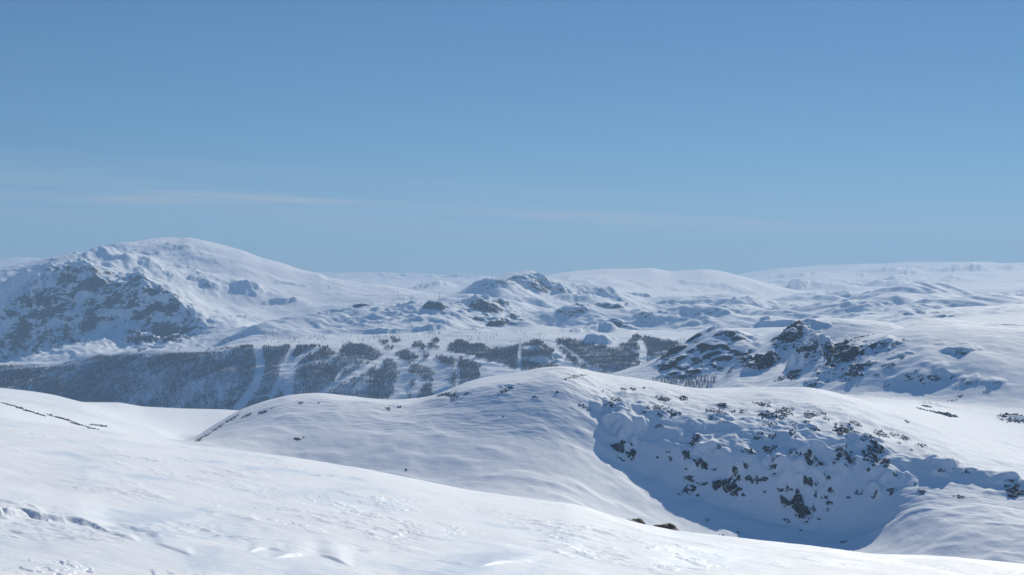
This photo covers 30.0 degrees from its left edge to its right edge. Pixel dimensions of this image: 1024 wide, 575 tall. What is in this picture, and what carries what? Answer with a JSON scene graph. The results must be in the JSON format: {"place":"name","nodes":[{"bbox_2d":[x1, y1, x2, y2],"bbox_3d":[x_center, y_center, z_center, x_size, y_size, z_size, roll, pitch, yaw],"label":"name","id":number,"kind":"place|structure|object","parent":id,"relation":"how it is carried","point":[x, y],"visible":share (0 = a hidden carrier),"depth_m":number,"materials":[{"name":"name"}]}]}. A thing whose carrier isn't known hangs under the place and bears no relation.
{"place":"outdoors","nodes":[
{"label":"outdoors","id":0,"kind":"place"},
{"bbox_2d":[0,318,1023,563],"bbox_3d":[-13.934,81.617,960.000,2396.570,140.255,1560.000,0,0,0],"label":"hill","id":1,"kind":"structure","parent":0,"point":[546,444],"depth_m":854.21,"materials":[{"name":"white snow"}]},
{"bbox_2d":[44,413,71,420],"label":"rock outcrop","id":2,"kind":"object","parent":1,"relation":"on","point":[59,417],"visible":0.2,"depth_m":565.27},
{"bbox_2d":[67,420,98,429],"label":"rock outcrop","id":3,"kind":"object","parent":1,"relation":"on","point":[76,423],"visible":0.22,"depth_m":528.55,"materials":[{"name":"grey stone"}]},
{"bbox_2d":[225,413,239,422],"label":"rock outcrop","id":4,"kind":"object","parent":1,"relation":"on","point":[232,418],"visible":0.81,"depth_m":896.12,"materials":[{"name":"grey stone"}]},
{"bbox_2d":[433,391,461,400],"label":"rock outcrop","id":5,"kind":"object","parent":1,"relation":"on","point":[447,394],"visible":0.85,"depth_m":884.67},
{"bbox_2d":[562,374,585,379],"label":"rock outcrop","id":6,"kind":"object","parent":1,"relation":"on","point":[574,377],"visible":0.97,"depth_m":908.90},
{"bbox_2d":[610,440,635,460],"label":"rock outcrop","id":7,"kind":"object","parent":1,"relation":"on","point":[617,447],"visible":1,"depth_m":850.53,"materials":[{"name":"grey stone"}]},
{"bbox_2d":[652,405,665,410],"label":"rock outcrop","id":8,"kind":"object","parent":1,"relation":"on","point":[656,407],"visible":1,"depth_m":886.35,"materials":[{"name":"grey stone"}]},
{"bbox_2d":[655,395,670,401],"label":"rock outcrop","id":9,"kind":"object","parent":1,"relation":"on","point":[666,399],"visible":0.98,"depth_m":907.42,"materials":[{"name":"grey stone"}]},
{"bbox_2d":[665,407,681,416],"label":"rock outcrop","id":10,"kind":"object","parent":1,"relation":"on","point":[673,414],"visible":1,"depth_m":883.15,"materials":[{"name":"grey stone"}]},
{"bbox_2d":[676,395,687,400],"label":"rock outcrop","id":11,"kind":"object","parent":1,"relation":"on","point":[683,397],"visible":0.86,"depth_m":921.38,"materials":[{"name":"grey stone"}]},
{"bbox_2d":[679,450,692,459],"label":"rock outcrop","id":12,"kind":"object","parent":1,"relation":"on","point":[685,453],"visible":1,"depth_m":851.75,"materials":[{"name":"grey stone"}]},
{"bbox_2d":[683,475,694,481],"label":"rock outcrop","id":13,"kind":"object","parent":1,"relation":"on","point":[688,477],"visible":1,"depth_m":842.89,"materials":[{"name":"grey stone"}]},
{"bbox_2d":[682,484,699,496],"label":"rock outcrop","id":14,"kind":"object","parent":1,"relation":"on","point":[686,489],"visible":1,"depth_m":836.99,"materials":[{"name":"grey stone"}]},
{"bbox_2d":[689,434,700,445],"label":"rock outcrop","id":15,"kind":"object","parent":1,"relation":"on","point":[695,438],"visible":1,"depth_m":861.80,"materials":[{"name":"grey stone"}]},
{"bbox_2d":[692,458,707,469],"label":"rock outcrop","id":16,"kind":"object","parent":1,"relation":"on","point":[704,465],"visible":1,"depth_m":848.34,"materials":[{"name":"grey stone"}]},
{"bbox_2d":[717,403,727,409],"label":"rock outcrop","id":17,"kind":"object","parent":1,"relation":"on","point":[723,405],"visible":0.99,"depth_m":904.33,"materials":[{"name":"grey stone"}]},
{"bbox_2d":[712,466,742,495],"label":"rock outcrop","id":18,"kind":"object","parent":1,"relation":"on","point":[717,484],"visible":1,"depth_m":840.27,"materials":[{"name":"grey stone"}]},
{"bbox_2d":[741,448,755,454],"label":"rock outcrop","id":19,"kind":"object","parent":1,"relation":"on","point":[749,451],"visible":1,"depth_m":853.61,"materials":[{"name":"grey stone"}]},
{"bbox_2d":[745,475,761,483],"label":"rock outcrop","id":20,"kind":"object","parent":1,"relation":"on","point":[749,478],"visible":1,"depth_m":843.06,"materials":[{"name":"grey stone"}]},
{"bbox_2d":[753,401,770,406],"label":"rock outcrop","id":21,"kind":"object","parent":1,"relation":"on","point":[762,403],"visible":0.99,"depth_m":917.50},
{"bbox_2d":[757,410,776,418],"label":"rock outcrop","id":22,"kind":"object","parent":1,"relation":"on","point":[766,414],"visible":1,"depth_m":892.39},
{"bbox_2d":[758,444,777,453],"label":"rock outcrop","id":23,"kind":"object","parent":1,"relation":"on","point":[766,448],"visible":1,"depth_m":858.75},
{"bbox_2d":[759,422,777,426],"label":"rock outcrop","id":24,"kind":"object","parent":1,"relation":"on","point":[771,423],"visible":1,"depth_m":879.91,"materials":[{"name":"grey stone"}]},
{"bbox_2d":[775,408,793,417],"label":"rock outcrop","id":25,"kind":"object","parent":1,"relation":"on","point":[786,414],"visible":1,"depth_m":901.47,"materials":[{"name":"grey stone"}]},
{"bbox_2d":[776,485,792,491],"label":"rock outcrop","id":26,"kind":"object","parent":1,"relation":"on","point":[787,490],"visible":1,"depth_m":839.28,"materials":[{"name":"grey stone"}]},
{"bbox_2d":[780,489,810,517],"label":"rock outcrop","id":27,"kind":"object","parent":1,"relation":"on","point":[799,507],"visible":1,"depth_m":834.16,"materials":[{"name":"grey stone"}]},
{"bbox_2d":[798,449,822,465],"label":"rock outcrop","id":28,"kind":"object","parent":1,"relation":"on","point":[809,461],"visible":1,"depth_m":850.97,"materials":[{"name":"grey stone"}]},
{"bbox_2d":[803,475,818,486],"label":"rock outcrop","id":29,"kind":"object","parent":1,"relation":"on","point":[809,481],"visible":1,"depth_m":842.43,"materials":[{"name":"grey stone"}]},
{"bbox_2d":[803,410,819,416],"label":"rock outcrop","id":30,"kind":"object","parent":1,"relation":"on","point":[812,414],"visible":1,"depth_m":905.47,"materials":[{"name":"grey stone"}]},
{"bbox_2d":[810,335,818,353],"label":"rock outcrop","id":31,"kind":"object","parent":1,"relation":"on","point":[816,346],"visible":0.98,"depth_m":1451.83,"materials":[{"name":"grey stone"}]},
{"bbox_2d":[835,444,852,466],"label":"rock outcrop","id":32,"kind":"object","parent":1,"relation":"on","point":[839,454],"visible":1,"depth_m":856.48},
{"bbox_2d":[832,424,860,436],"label":"rock outcrop","id":33,"kind":"object","parent":1,"relation":"on","point":[842,429],"visible":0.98,"depth_m":883.30,"materials":[{"name":"grey stone"}]},
{"bbox_2d":[847,419,862,427],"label":"rock outcrop","id":34,"kind":"object","parent":1,"relation":"on","point":[854,423],"visible":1,"depth_m":901.81,"materials":[{"name":"grey stone"}]},
{"bbox_2d":[849,334,873,342],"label":"rock outcrop","id":35,"kind":"object","parent":1,"relation":"on","point":[859,337],"visible":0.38,"depth_m":1458.04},
{"bbox_2d":[860,435,875,446],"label":"rock outcrop","id":36,"kind":"object","parent":1,"relation":"on","point":[872,441],"visible":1,"depth_m":870.35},
{"bbox_2d":[862,441,881,471],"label":"rock outcrop","id":37,"kind":"object","parent":1,"relation":"on","point":[873,454],"visible":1,"depth_m":859.43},
{"bbox_2d":[871,445,884,452],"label":"rock outcrop","id":38,"kind":"object","parent":1,"relation":"on","point":[881,447],"visible":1,"depth_m":866.09,"materials":[{"name":"grey stone"}]},
{"bbox_2d":[873,429,889,437],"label":"rock outcrop","id":39,"kind":"object","parent":1,"relation":"on","point":[880,434],"visible":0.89,"depth_m":896.04,"materials":[{"name":"grey stone"}]},
{"bbox_2d":[880,457,889,467],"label":"rock outcrop","id":40,"kind":"object","parent":1,"relation":"on","point":[886,461],"visible":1,"depth_m":854.05,"materials":[{"name":"grey stone"}]},
{"bbox_2d":[886,487,896,495],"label":"rock outcrop","id":41,"kind":"object","parent":1,"relation":"on","point":[891,490],"visible":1,"depth_m":839.49,"materials":[{"name":"grey stone"}]},
{"bbox_2d":[938,411,956,416],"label":"rock outcrop","id":42,"kind":"object","parent":1,"relation":"on","point":[948,414],"visible":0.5,"depth_m":1170.01,"materials":[{"name":"grey stone"}]},
{"bbox_2d":[955,351,966,355],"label":"rock outcrop","id":43,"kind":"object","parent":1,"relation":"on","point":[961,353],"visible":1,"depth_m":1374.83,"materials":[{"name":"grey stone"}]},
{"bbox_2d":[997,413,1023,423],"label":"rock outcrop","id":44,"kind":"object","parent":1,"relation":"on","point":[1014,420],"visible":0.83,"depth_m":1220.63,"materials":[{"name":"grey stone"}]},
{"bbox_2d":[1004,479,1023,497],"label":"rock outcrop","id":45,"kind":"object","parent":1,"relation":"on","point":[1015,493],"visible":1,"depth_m":839.02,"materials":[{"name":"grey stone"}]},
{"bbox_2d":[0,417,1023,574],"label":"snow field","id":46,"kind":"structure","parent":0,"point":[74,500],"depth_m":28.42,"materials":[{"name":"white snow"}]},
{"bbox_2d":[632,518,645,523],"bbox_3d":[3.209,6.190,48.997,0.453,0.542,0.458,0,0,0],"label":"boulder","id":47,"kind":"object","parent":46,"relation":"on","point":[638,520],"visible":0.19,"depth_m":48.91,"materials":[{"name":"grey stone"}]},
{"bbox_2d":[654,523,678,530],"bbox_3d":[3.842,6.245,48.172,0.874,0.627,0.768,0,0,0],"label":"boulder","id":48,"kind":"object","parent":46,"relation":"on","point":[669,526],"visible":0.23,"depth_m":47.98,"materials":[{"name":"grey stone"}]},
{"bbox_2d":[0,237,1023,364],"bbox_3d":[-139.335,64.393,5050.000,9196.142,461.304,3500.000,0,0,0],"label":"mountain","id":49,"kind":"structure","parent":0,"point":[166,293],"depth_m":4457.26,"materials":[{"name":"white snow"}]},
{"bbox_2d":[0,303,1023,409],"bbox_3d":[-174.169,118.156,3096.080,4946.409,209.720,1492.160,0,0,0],"label":"hillside","id":50,"kind":"structure","parent":0,"point":[608,334],"depth_m":3125.80,"materials":[{"name":"white snow"}]},
{"bbox_2d":[0,329,680,409],"bbox_3d":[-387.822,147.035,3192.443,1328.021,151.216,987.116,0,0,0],"label":"forest","id":51,"kind":"object","parent":50,"relation":"on","point":[512,357],"visible":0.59,"depth_m":3116.15,"materials":[{"name":"conifer needles"},{"name":"bark"},{"name":"snow"}]},
{"bbox_2d":[0,257,1023,294],"bbox_3d":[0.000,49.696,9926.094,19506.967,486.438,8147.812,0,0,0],"label":"distant mountains","id":52,"kind":"structure","parent":0,"point":[862,278],"depth_m":7820.91,"materials":[{"name":"white snow"}]},
{"bbox_2d":[0,0,1023,275],"label":"sky","id":53,"kind":"structure","parent":0,"point":[437,137],"materials":[{"name":"blue"}]},
{"bbox_2d":[611,318,1023,387],"bbox_3d":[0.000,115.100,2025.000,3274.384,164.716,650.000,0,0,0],"label":"rocky hill","id":54,"kind":"structure","parent":0,"point":[716,352],"depth_m":1999.46,"materials":[{"name":"white snow"}]},
{"bbox_2d":[751,351,779,368],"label":"rock outcrop","id":55,"kind":"object","parent":54,"relation":"on","point":[758,361],"visible":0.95,"depth_m":1498.86,"materials":[{"name":"grey stone"}]},
{"bbox_2d":[783,320,803,338],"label":"rock outcrop","id":56,"kind":"object","parent":54,"relation":"on","point":[795,325],"visible":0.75,"depth_m":1550.13,"materials":[{"name":"grey stone"}]},
{"bbox_2d":[787,369,801,379],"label":"rock outcrop","id":57,"kind":"object","parent":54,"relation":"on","point":[791,373],"visible":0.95,"depth_m":1419.44,"materials":[{"name":"grey stone"}]},
{"bbox_2d":[824,340,849,360],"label":"rock outcrop","id":58,"kind":"object","parent":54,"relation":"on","point":[841,347],"visible":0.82,"depth_m":1433.39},
{"bbox_2d":[844,364,863,377],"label":"rock outcrop","id":59,"kind":"object","parent":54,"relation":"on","point":[857,367],"visible":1,"depth_m":1371.41,"materials":[{"name":"grey stone"}]},
{"bbox_2d":[928,375,940,380],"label":"rock outcrop","id":60,"kind":"object","parent":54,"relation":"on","point":[936,379],"visible":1,"depth_m":1336.47,"materials":[{"name":"grey stone"}]}
]}

